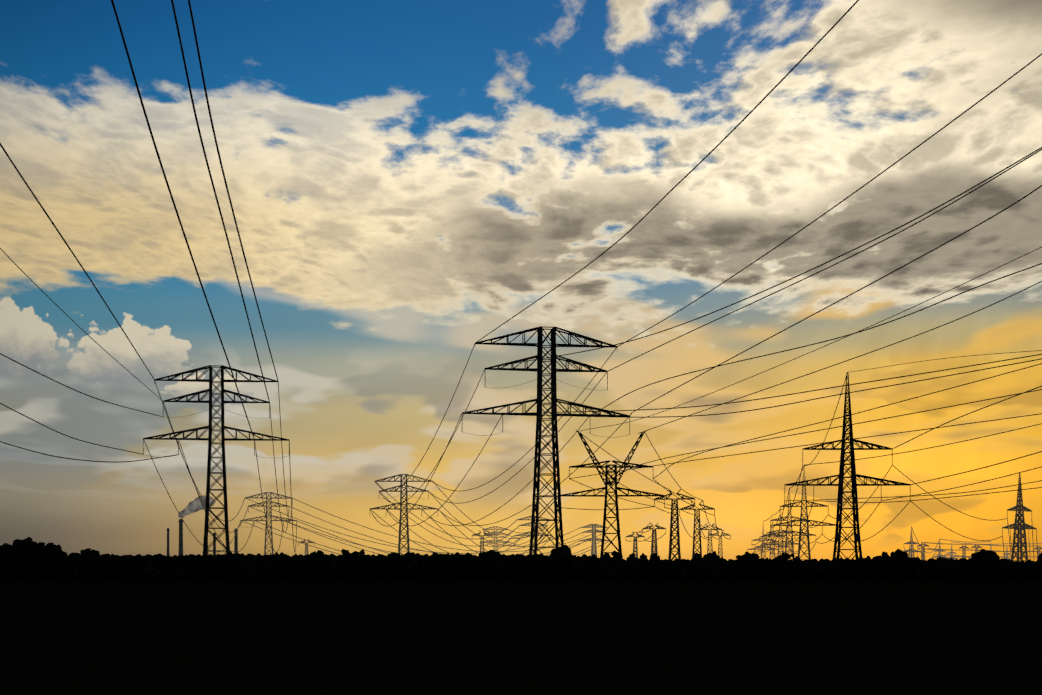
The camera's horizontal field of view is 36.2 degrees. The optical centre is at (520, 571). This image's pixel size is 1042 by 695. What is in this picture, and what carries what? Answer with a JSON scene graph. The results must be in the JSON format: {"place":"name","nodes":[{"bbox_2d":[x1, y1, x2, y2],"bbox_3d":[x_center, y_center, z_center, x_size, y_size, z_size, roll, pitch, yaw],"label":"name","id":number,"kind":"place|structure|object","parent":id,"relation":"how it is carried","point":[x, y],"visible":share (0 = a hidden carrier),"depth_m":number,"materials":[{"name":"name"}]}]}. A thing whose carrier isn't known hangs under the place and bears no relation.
{"place":"outdoors","nodes":[
{"label":"outdoors","id":0,"kind":"place"},
{"bbox_2d":[178,496,213,517],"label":"smoke","id":1,"kind":"object","parent":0,"point":[194,506],"depth_m":3008.11,"materials":[{"name":"grey"}]},
{"bbox_2d":[0,577,1041,694],"bbox_3d":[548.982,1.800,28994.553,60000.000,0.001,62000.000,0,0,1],"label":"field ground","id":2,"kind":"structure","parent":0,"point":[609,636],"depth_m":43.43,"materials":[{"name":"soil"}]},
{"bbox_2d":[0,543,11,580],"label":"broad tree","id":3,"kind":"object","parent":2,"relation":"on","point":[4,546],"visible":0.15,"depth_m":303.45,"materials":[{"name":"black plant"}]},
{"bbox_2d":[11,537,47,580],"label":"broad tree","id":4,"kind":"object","parent":2,"relation":"on","point":[24,551],"visible":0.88,"depth_m":289.99,"materials":[{"name":"black plant"}]},
{"bbox_2d":[35,543,67,580],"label":"broad tree","id":5,"kind":"object","parent":2,"relation":"on","point":[56,556],"visible":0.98,"depth_m":289.65,"materials":[{"name":"black plant"}]},
{"bbox_2d":[72,556,88,580],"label":"broad tree","id":6,"kind":"object","parent":2,"relation":"on","point":[78,567],"visible":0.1,"depth_m":300.01,"materials":[{"name":"black plant"}]},
{"bbox_2d":[67,548,104,580],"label":"broad tree","id":7,"kind":"object","parent":2,"relation":"on","point":[94,560],"visible":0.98,"depth_m":287.04,"materials":[{"name":"black plant"}]},
{"bbox_2d":[104,555,122,580],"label":"broad tree","id":8,"kind":"object","parent":2,"relation":"on","point":[112,561],"visible":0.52,"depth_m":295.02,"materials":[{"name":"black plant"}]},
{"bbox_2d":[117,556,129,579],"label":"broad tree","id":9,"kind":"object","parent":2,"relation":"on","point":[125,560],"visible":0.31,"depth_m":323.96,"materials":[{"name":"black plant"}]},
{"bbox_2d":[130,554,153,580],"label":"broad tree","id":10,"kind":"object","parent":2,"relation":"on","point":[140,561],"visible":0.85,"depth_m":298.69,"materials":[{"name":"black plant"}]},
{"bbox_2d":[133,555,158,580],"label":"broad tree","id":11,"kind":"object","parent":2,"relation":"on","point":[152,558],"visible":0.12,"depth_m":316.14,"materials":[{"name":"black plant"}]},
{"bbox_2d":[153,554,165,579],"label":"broad tree","id":12,"kind":"object","parent":2,"relation":"on","point":[157,556],"visible":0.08,"depth_m":339.70,"materials":[{"name":"black plant"}]},
{"bbox_2d":[155,556,175,580],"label":"broad tree","id":13,"kind":"object","parent":2,"relation":"on","point":[164,562],"visible":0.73,"depth_m":305.00,"materials":[{"name":"black plant"}]},
{"bbox_2d":[167,528,169,554],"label":"chimney","id":14,"kind":"object","parent":2,"relation":"on","point":[168,530],"visible":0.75,"depth_m":3010.81,"materials":[{"name":"concrete"}]},
{"bbox_2d":[178,519,182,554],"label":"chimney","id":15,"kind":"object","parent":2,"relation":"on","point":[180,521],"visible":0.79,"depth_m":3018.18,"materials":[{"name":"concrete"}]},
{"bbox_2d":[176,554,201,580],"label":"broad tree","id":16,"kind":"object","parent":2,"relation":"on","point":[186,562],"visible":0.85,"depth_m":303.73,"materials":[{"name":"black plant"}]},
{"bbox_2d":[197,555,213,580],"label":"broad tree","id":17,"kind":"object","parent":2,"relation":"on","point":[205,563],"visible":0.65,"depth_m":305.59,"materials":[{"name":"black plant"}]},
{"bbox_2d":[213,533,215,554],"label":"chimney","id":18,"kind":"object","parent":2,"relation":"on","point":[214,547],"visible":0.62,"depth_m":3036.03,"materials":[{"name":"concrete"}]},
{"bbox_2d":[143,365,289,555],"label":"pylon","id":19,"kind":"object","parent":2,"relation":"on","point":[209,468],"visible":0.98,"depth_m":466.55,"materials":[{"name":"metal"}]},
{"bbox_2d":[213,555,225,580],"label":"broad tree","id":20,"kind":"object","parent":2,"relation":"on","point":[215,564],"visible":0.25,"depth_m":304.87,"materials":[{"name":"black plant"}]},
{"bbox_2d":[221,553,241,580],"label":"broad tree","id":21,"kind":"object","parent":2,"relation":"on","point":[230,560],"visible":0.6,"depth_m":297.14,"materials":[{"name":"black plant"}]},
{"bbox_2d":[234,528,237,553],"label":"chimney","id":22,"kind":"object","parent":2,"relation":"on","point":[236,543],"visible":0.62,"depth_m":3044.10,"materials":[{"name":"concrete"}]},
{"bbox_2d":[241,554,265,580],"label":"broad tree","id":23,"kind":"object","parent":2,"relation":"on","point":[258,563],"visible":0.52,"depth_m":297.39,"materials":[{"name":"black plant"}]},
{"bbox_2d":[240,492,296,554],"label":"pylon","id":24,"kind":"object","parent":2,"relation":"on","point":[267,517],"visible":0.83,"depth_m":1214.09,"materials":[{"name":"metal"}]},
{"bbox_2d":[265,553,280,580],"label":"broad tree","id":25,"kind":"object","parent":2,"relation":"on","point":[272,558],"visible":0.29,"depth_m":304.66,"materials":[{"name":"black plant"}]},
{"bbox_2d":[274,555,296,580],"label":"broad tree","id":26,"kind":"object","parent":2,"relation":"on","point":[286,563],"visible":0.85,"depth_m":295.46,"materials":[{"name":"black plant"}]},
{"bbox_2d":[294,555,318,580],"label":"broad tree","id":27,"kind":"object","parent":2,"relation":"on","point":[305,561],"visible":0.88,"depth_m":296.09,"materials":[{"name":"black plant"}]},
{"bbox_2d":[298,539,314,554],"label":"pylon","id":28,"kind":"object","parent":2,"relation":"on","point":[306,549],"visible":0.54,"depth_m":1425.44,"materials":[{"name":"metal"}]},
{"bbox_2d":[309,550,326,562],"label":"broad tree","id":29,"kind":"object","parent":2,"relation":"on","point":[314,554],"visible":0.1,"depth_m":312.03,"materials":[{"name":"black plant"}]},
{"bbox_2d":[316,553,337,580],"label":"broad tree","id":30,"kind":"object","parent":2,"relation":"on","point":[326,561],"visible":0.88,"depth_m":293.53,"materials":[{"name":"black plant"}]},
{"bbox_2d":[335,556,345,580],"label":"broad tree","id":31,"kind":"object","parent":2,"relation":"on","point":[337,560],"visible":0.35,"depth_m":313.63,"materials":[{"name":"black plant"}]},
{"bbox_2d":[337,549,364,580],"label":"open tree","id":32,"kind":"object","parent":2,"relation":"on","point":[354,558],"visible":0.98,"depth_m":286.32,"materials":[{"name":"black plant"}]},
{"bbox_2d":[358,554,382,566],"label":"broad tree","id":33,"kind":"object","parent":2,"relation":"on","point":[368,559],"visible":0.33,"depth_m":299.12,"materials":[{"name":"black plant"}]},
{"bbox_2d":[374,554,385,580],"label":"broad tree","id":34,"kind":"object","parent":2,"relation":"on","point":[379,558],"visible":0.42,"depth_m":299.23,"materials":[{"name":"black plant"}]},
{"bbox_2d":[381,552,407,580],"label":"broad tree","id":35,"kind":"object","parent":2,"relation":"on","point":[397,559],"visible":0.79,"depth_m":297.41,"materials":[{"name":"black plant"}]},
{"bbox_2d":[370,474,437,554],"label":"pylon","id":36,"kind":"object","parent":2,"relation":"on","point":[406,504],"visible":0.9,"depth_m":988.07,"materials":[{"name":"metal"}]},
{"bbox_2d":[407,552,426,580],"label":"broad tree","id":37,"kind":"object","parent":2,"relation":"on","point":[420,559],"visible":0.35,"depth_m":304.84,"materials":[{"name":"black plant"}]},
{"bbox_2d":[423,554,446,580],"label":"broad tree","id":38,"kind":"object","parent":2,"relation":"on","point":[433,562],"visible":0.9,"depth_m":298.04,"materials":[{"name":"black plant"}]},
{"bbox_2d":[442,554,459,574],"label":"broad tree","id":39,"kind":"object","parent":2,"relation":"on","point":[450,560],"visible":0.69,"depth_m":298.43,"materials":[{"name":"black plant"}]},
{"bbox_2d":[440,554,462,565],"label":"broad tree","id":40,"kind":"object","parent":2,"relation":"on","point":[447,555],"visible":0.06,"depth_m":314.79,"materials":[{"name":"black plant"}]},
{"bbox_2d":[458,553,469,580],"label":"broad tree","id":41,"kind":"object","parent":2,"relation":"on","point":[465,556],"visible":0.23,"depth_m":315.34,"materials":[{"name":"black plant"}]},
{"bbox_2d":[461,555,484,580],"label":"broad tree","id":42,"kind":"object","parent":2,"relation":"on","point":[475,561],"visible":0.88,"depth_m":294.72,"materials":[{"name":"black plant"}]},
{"bbox_2d":[472,530,491,551],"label":"pylon","id":43,"kind":"object","parent":2,"relation":"on","point":[486,534],"visible":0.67,"depth_m":1137.68,"materials":[{"name":"metal"}]},
{"bbox_2d":[478,550,501,580],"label":"broad tree","id":44,"kind":"object","parent":2,"relation":"on","point":[487,554],"visible":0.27,"depth_m":315.31,"materials":[{"name":"black plant"}]},
{"bbox_2d":[482,526,511,551],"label":"pylon","id":45,"kind":"object","parent":2,"relation":"on","point":[494,540],"visible":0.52,"depth_m":2137.58,"materials":[{"name":"metal"}]},
{"bbox_2d":[510,554,525,559],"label":"broad tree","id":46,"kind":"object","parent":2,"relation":"on","point":[522,556],"visible":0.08,"depth_m":315.67,"materials":[{"name":"black plant"}]},
{"bbox_2d":[514,516,552,554],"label":"pylon","id":47,"kind":"object","parent":2,"relation":"on","point":[525,524],"visible":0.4,"depth_m":1728.22,"materials":[{"name":"metal"}]},
{"bbox_2d":[462,326,629,555],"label":"pylon","id":48,"kind":"object","parent":2,"relation":"on","point":[539,345],"visible":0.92,"depth_m":393.70,"materials":[{"name":"metal"}]},
{"bbox_2d":[0,0,1041,560],"bbox_3d":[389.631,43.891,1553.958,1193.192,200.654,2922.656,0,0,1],"label":"power lines","id":49,"kind":"object","parent":48,"relation":"attached to","point":[498,546],"visible":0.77,"depth_m":288.61,"materials":[{"name":"metal"}]},
{"bbox_2d":[540,555,553,580],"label":"broad tree","id":50,"kind":"object","parent":2,"relation":"on","point":[544,561],"visible":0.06,"depth_m":295.85,"materials":[{"name":"black plant"}]},
{"bbox_2d":[547,545,576,580],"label":"broad tree","id":51,"kind":"object","parent":2,"relation":"on","point":[560,558],"visible":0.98,"depth_m":290.78,"materials":[{"name":"black plant"}]},
{"bbox_2d":[571,555,588,580],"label":"broad tree","id":52,"kind":"object","parent":2,"relation":"on","point":[577,558],"visible":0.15,"depth_m":296.90,"materials":[{"name":"black plant"}]},
{"bbox_2d":[582,554,596,579],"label":"broad tree","id":53,"kind":"object","parent":2,"relation":"on","point":[589,556],"visible":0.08,"depth_m":337.92,"materials":[{"name":"black plant"}]},
{"bbox_2d":[579,524,608,555],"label":"pylon","id":54,"kind":"object","parent":2,"relation":"on","point":[593,551],"visible":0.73,"depth_m":2025.10,"materials":[{"name":"metal"}]},
{"bbox_2d":[587,557,601,580],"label":"broad tree","id":55,"kind":"object","parent":2,"relation":"on","point":[591,560],"visible":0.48,"depth_m":300.91,"materials":[{"name":"black plant"}]},
{"bbox_2d":[600,557,610,580],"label":"broad tree","id":56,"kind":"object","parent":2,"relation":"on","point":[603,560],"visible":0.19,"depth_m":315.82,"materials":[{"name":"black plant"}]},
{"bbox_2d":[561,430,664,557],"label":"pylon","id":57,"kind":"object","parent":2,"relation":"on","point":[606,482],"visible":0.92,"depth_m":437.15,"materials":[{"name":"metal"}]},
{"bbox_2d":[611,550,622,559],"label":"poplar tree","id":58,"kind":"object","parent":2,"relation":"on","point":[615,554],"visible":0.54,"depth_m":347.48,"materials":[{"name":"black plant"}]},
{"bbox_2d":[623,558,640,580],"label":"broad tree","id":59,"kind":"object","parent":2,"relation":"on","point":[631,562],"visible":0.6,"depth_m":296.83,"materials":[{"name":"black plant"}]},
{"bbox_2d":[626,532,644,557],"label":"pylon","id":60,"kind":"object","parent":2,"relation":"on","point":[636,547],"visible":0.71,"depth_m":1182.93,"materials":[{"name":"metal"}]},
{"bbox_2d":[644,560,655,580],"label":"broad tree","id":61,"kind":"object","parent":2,"relation":"on","point":[649,565],"visible":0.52,"depth_m":299.08,"materials":[{"name":"black plant"}]},
{"bbox_2d":[642,523,665,555],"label":"pylon","id":62,"kind":"object","parent":2,"relation":"on","point":[655,540],"visible":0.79,"depth_m":961.97,"materials":[{"name":"metal"}]},
{"bbox_2d":[650,553,659,559],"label":"poplar tree","id":63,"kind":"object","parent":2,"relation":"on","point":[654,556],"visible":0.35,"depth_m":347.12,"materials":[{"name":"black plant"}]},
{"bbox_2d":[656,559,669,580],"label":"broad tree","id":64,"kind":"object","parent":2,"relation":"on","point":[664,563],"visible":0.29,"depth_m":303.38,"materials":[{"name":"black plant"}]},
{"bbox_2d":[654,489,694,560],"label":"pylon","id":65,"kind":"object","parent":2,"relation":"on","point":[677,527],"visible":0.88,"depth_m":566.75,"materials":[{"name":"metal"}]},
{"bbox_2d":[669,559,680,579],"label":"broad tree","id":66,"kind":"object","parent":2,"relation":"on","point":[675,561],"visible":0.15,"depth_m":322.44,"materials":[{"name":"black plant"}]},
{"bbox_2d":[670,559,692,580],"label":"broad tree","id":67,"kind":"object","parent":2,"relation":"on","point":[685,564],"visible":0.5,"depth_m":301.87,"materials":[{"name":"black plant"}]},
{"bbox_2d":[679,501,714,558],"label":"pylon","id":68,"kind":"object","parent":2,"relation":"on","point":[699,527],"visible":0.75,"depth_m":658.98,"materials":[{"name":"metal"}]},
{"bbox_2d":[693,553,700,579],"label":"poplar tree","id":69,"kind":"object","parent":2,"relation":"on","point":[697,556],"visible":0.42,"depth_m":349.57,"materials":[{"name":"black plant"}]},
{"bbox_2d":[692,560,714,580],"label":"broad tree","id":70,"kind":"object","parent":2,"relation":"on","point":[702,564],"visible":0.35,"depth_m":301.08,"materials":[{"name":"black plant"}]},
{"bbox_2d":[701,552,711,579],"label":"poplar tree","id":71,"kind":"object","parent":2,"relation":"on","point":[705,557],"visible":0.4,"depth_m":346.55,"materials":[{"name":"black plant"}]},
{"bbox_2d":[698,523,721,553],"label":"pylon","id":72,"kind":"object","parent":2,"relation":"on","point":[708,549],"visible":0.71,"depth_m":977.69,"materials":[{"name":"metal"}]},
{"bbox_2d":[709,551,719,560],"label":"poplar tree","id":73,"kind":"object","parent":2,"relation":"on","point":[714,556],"visible":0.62,"depth_m":344.69,"materials":[{"name":"black plant"}]},
{"bbox_2d":[712,531,730,557],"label":"pylon","id":74,"kind":"object","parent":2,"relation":"on","point":[719,552],"visible":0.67,"depth_m":1134.18,"materials":[{"name":"metal"}]},
{"bbox_2d":[716,560,728,580],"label":"broad tree","id":75,"kind":"object","parent":2,"relation":"on","point":[723,563],"visible":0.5,"depth_m":302.03,"materials":[{"name":"black plant"}]},
{"bbox_2d":[732,552,759,580],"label":"broad tree","id":76,"kind":"object","parent":2,"relation":"on","point":[747,560],"visible":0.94,"depth_m":292.96,"materials":[{"name":"black plant"}]},
{"bbox_2d":[747,522,777,558],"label":"pylon","id":77,"kind":"object","parent":2,"relation":"on","point":[758,548],"visible":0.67,"depth_m":1646.20,"materials":[{"name":"metal"}]},
{"bbox_2d":[758,559,771,580],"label":"broad tree","id":78,"kind":"object","parent":2,"relation":"on","point":[765,562],"visible":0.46,"depth_m":297.98,"materials":[{"name":"black plant"}]},
{"bbox_2d":[754,516,789,558],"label":"pylon","id":79,"kind":"object","parent":2,"relation":"on","point":[770,543],"visible":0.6,"depth_m":1478.50,"materials":[{"name":"metal"}]},
{"bbox_2d":[760,509,800,556],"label":"pylon","id":80,"kind":"object","parent":2,"relation":"on","point":[779,546],"visible":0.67,"depth_m":1324.58,"materials":[{"name":"metal"}]},
{"bbox_2d":[772,552,799,580],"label":"open tree","id":81,"kind":"object","parent":2,"relation":"on","point":[784,556],"visible":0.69,"depth_m":293.64,"materials":[{"name":"black plant"}]},
{"bbox_2d":[763,490,815,558],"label":"pylon","id":82,"kind":"object","parent":2,"relation":"on","point":[786,532],"visible":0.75,"depth_m":999.45,"materials":[{"name":"metal"}]},
{"bbox_2d":[770,466,835,559],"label":"pylon","id":83,"kind":"object","parent":2,"relation":"on","point":[807,527],"visible":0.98,"depth_m":783.63,"materials":[{"name":"metal"}]},
{"bbox_2d":[798,559,812,568],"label":"broad tree","id":84,"kind":"object","parent":2,"relation":"on","point":[810,566],"visible":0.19,"depth_m":296.55,"materials":[{"name":"black plant"}]},
{"bbox_2d":[811,558,825,580],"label":"broad tree","id":85,"kind":"object","parent":2,"relation":"on","point":[816,563],"visible":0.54,"depth_m":297.55,"materials":[{"name":"black plant"}]},
{"bbox_2d":[832,559,848,568],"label":"broad tree","id":86,"kind":"object","parent":2,"relation":"on","point":[838,561],"visible":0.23,"depth_m":302.28,"materials":[{"name":"black plant"}]},
{"bbox_2d":[784,372,910,559],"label":"pylon","id":87,"kind":"object","parent":2,"relation":"on","point":[853,482],"visible":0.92,"depth_m":417.29,"materials":[{"name":"metal"}]},
{"bbox_2d":[855,556,874,580],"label":"broad tree","id":88,"kind":"object","parent":2,"relation":"on","point":[868,561],"visible":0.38,"depth_m":298.76,"materials":[{"name":"black plant"}]},
{"bbox_2d":[872,557,893,580],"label":"broad tree","id":89,"kind":"object","parent":2,"relation":"on","point":[878,563],"visible":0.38,"depth_m":296.58,"materials":[{"name":"black plant"}]},
{"bbox_2d":[881,549,908,580],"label":"open tree","id":90,"kind":"object","parent":2,"relation":"on","point":[896,555],"visible":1,"depth_m":290.51,"materials":[{"name":"black plant"}]},
{"bbox_2d":[903,527,920,557],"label":"pylon","id":91,"kind":"object","parent":2,"relation":"on","point":[911,545],"visible":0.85,"depth_m":1853.06,"materials":[{"name":"metal"}]},
{"bbox_2d":[911,558,928,580],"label":"broad tree","id":92,"kind":"object","parent":2,"relation":"on","point":[922,564],"visible":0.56,"depth_m":301.66,"materials":[{"name":"black plant"}]},
{"bbox_2d":[917,542,928,560],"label":"pylon","id":93,"kind":"object","parent":2,"relation":"on","point":[923,553],"visible":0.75,"depth_m":1617.62,"materials":[{"name":"metal"}]},
{"bbox_2d":[926,558,940,580],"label":"broad tree","id":94,"kind":"object","parent":2,"relation":"on","point":[934,562],"visible":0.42,"depth_m":309.35,"materials":[{"name":"black plant"}]},
{"bbox_2d":[932,540,947,557],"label":"pylon","id":95,"kind":"object","parent":2,"relation":"on","point":[939,552],"visible":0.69,"depth_m":2547.62,"materials":[{"name":"metal"}]},
{"bbox_2d":[939,558,959,580],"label":"broad tree","id":96,"kind":"object","parent":2,"relation":"on","point":[951,564],"visible":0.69,"depth_m":295.26,"materials":[{"name":"black plant"}]},
{"bbox_2d":[947,543,958,558],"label":"pylon","id":97,"kind":"object","parent":2,"relation":"on","point":[951,553],"visible":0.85,"depth_m":2830.54,"materials":[{"name":"metal"}]},
{"bbox_2d":[955,560,964,580],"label":"broad tree","id":98,"kind":"object","parent":2,"relation":"on","point":[961,563],"visible":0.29,"depth_m":314.82,"materials":[{"name":"black plant"}]},
{"bbox_2d":[959,545,968,557],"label":"pylon","id":99,"kind":"object","parent":2,"relation":"on","point":[963,554],"visible":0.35,"depth_m":1768.49,"materials":[{"name":"metal"}]},
{"bbox_2d":[966,549,996,580],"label":"broad tree","id":100,"kind":"object","parent":2,"relation":"on","point":[974,561],"visible":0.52,"depth_m":289.83,"materials":[{"name":"black plant"}]},
{"bbox_2d":[979,553,1000,581],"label":"open tree","id":101,"kind":"object","parent":2,"relation":"on","point":[988,560],"visible":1,"depth_m":285.16,"materials":[{"name":"black plant"}]},
{"bbox_2d":[999,560,1021,580],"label":"tree","id":102,"kind":"object","parent":2,"relation":"on","point":[1012,571],"visible":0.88,"depth_m":288.90,"materials":[{"name":"black plant"}]},
{"bbox_2d":[1002,473,1036,561],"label":"pylon","id":103,"kind":"object","parent":2,"relation":"on","point":[1019,527],"visible":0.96,"depth_m":840.92,"materials":[{"name":"metal"}]},
{"bbox_2d":[1023,559,1038,580],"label":"broad tree","id":104,"kind":"object","parent":2,"relation":"on","point":[1029,562],"visible":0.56,"depth_m":293.30,"materials":[{"name":"black plant"}]},
{"bbox_2d":[1033,552,1041,572],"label":"broad tree","id":105,"kind":"object","parent":2,"relation":"on","point":[1037,567],"visible":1,"depth_m":285.19,"materials":[{"name":"black plant"}]},
{"bbox_2d":[0,0,1041,560],"label":"sky","id":106,"kind":"structure","parent":0,"point":[405,179],"materials":[{"name":"multicoloured"}]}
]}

